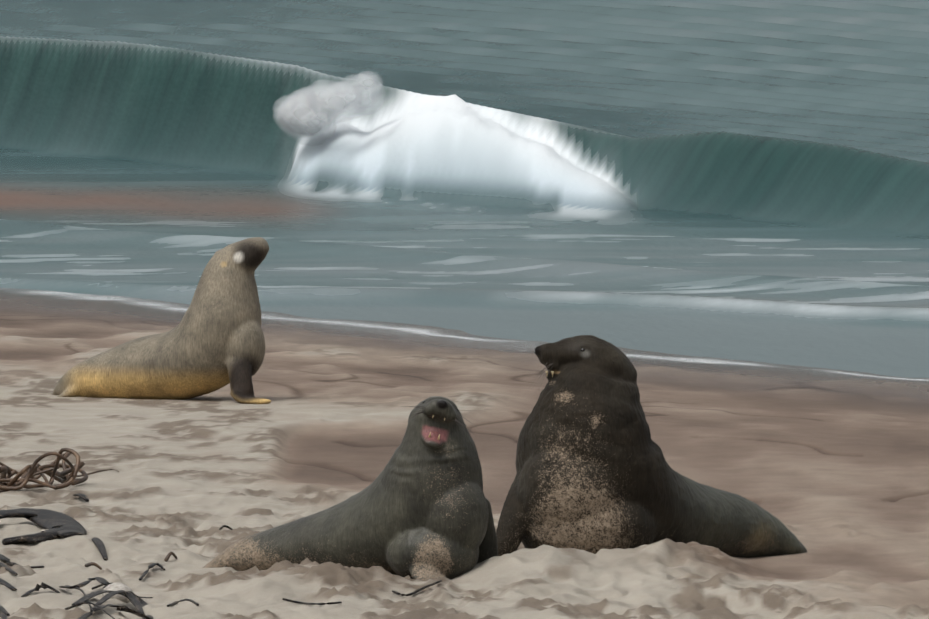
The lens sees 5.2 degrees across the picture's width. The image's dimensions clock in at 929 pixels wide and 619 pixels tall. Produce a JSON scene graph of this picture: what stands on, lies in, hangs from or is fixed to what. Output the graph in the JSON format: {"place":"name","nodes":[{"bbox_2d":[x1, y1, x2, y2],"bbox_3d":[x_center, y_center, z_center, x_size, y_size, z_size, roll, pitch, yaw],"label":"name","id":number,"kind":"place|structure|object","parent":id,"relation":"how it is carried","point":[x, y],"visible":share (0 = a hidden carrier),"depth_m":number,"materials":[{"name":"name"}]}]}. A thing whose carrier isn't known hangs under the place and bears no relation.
{"place":"outdoors","nodes":[
{"label":"outdoors","id":0,"kind":"place"},
{"bbox_2d":[0,0,928,377],"bbox_3d":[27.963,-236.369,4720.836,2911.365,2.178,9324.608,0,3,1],"label":"sea water","id":1,"kind":"structure","parent":0,"point":[746,180],"depth_m":128.16,"materials":[{"name":"teal liquid"}]},
{"bbox_2d":[273,71,385,144],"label":"sea spray","id":2,"kind":"object","parent":1,"relation":"on","point":[305,115],"visible":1,"depth_m":132.03,"materials":[{"name":"white liquid"}]},
{"bbox_2d":[0,288,928,618],"bbox_3d":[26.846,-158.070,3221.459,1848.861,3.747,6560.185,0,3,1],"label":"beach sand","id":3,"kind":"structure","parent":0,"point":[828,468],"depth_m":68.54,"materials":[{"name":"beige sand"}]},
{"bbox_2d":[0,448,176,569],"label":"kelp stalks","id":4,"kind":"object","parent":3,"relation":"on","point":[64,477],"visible":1,"depth_m":66.17,"materials":[{"name":"brown plant"}]},
{"bbox_2d":[102,582,132,602],"bbox_3d":[-1.923,1.575,57.312,0.173,0.121,0.216,0,3,1],"label":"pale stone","id":5,"kind":"object","parent":3,"relation":"on","point":[117,586],"visible":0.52,"depth_m":57.24,"materials":[{"name":"beige stone"}]},
{"bbox_2d":[52,237,270,403],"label":"sea lion","id":6,"kind":"object","parent":3,"relation":"on","point":[213,340],"visible":0.92,"depth_m":76.30,"materials":[{"name":"fur"}]},
{"bbox_2d":[0,493,441,618],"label":"kelp blades","id":7,"kind":"object","parent":3,"relation":"on","point":[56,524],"visible":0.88,"depth_m":59.58,"materials":[{"name":"black plant"}]},
{"bbox_2d":[203,396,497,579],"bbox_3d":[-0.807,1.053,59.174,2.150,1.166,0.903,1,3,23],"label":"seal","id":8,"kind":"object","parent":3,"relation":"on","point":[419,507],"visible":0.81,"depth_m":58.66,"materials":[{"name":"fur"}]},
{"bbox_2d":[496,335,806,556],"bbox_3d":[1.293,0.890,60.560,2.836,1.538,1.064,-2,3,-33],"label":"seal","id":9,"kind":"object","parent":3,"relation":"on","point":[596,473],"visible":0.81,"depth_m":59.80,"materials":[{"name":"fur"}]}
]}

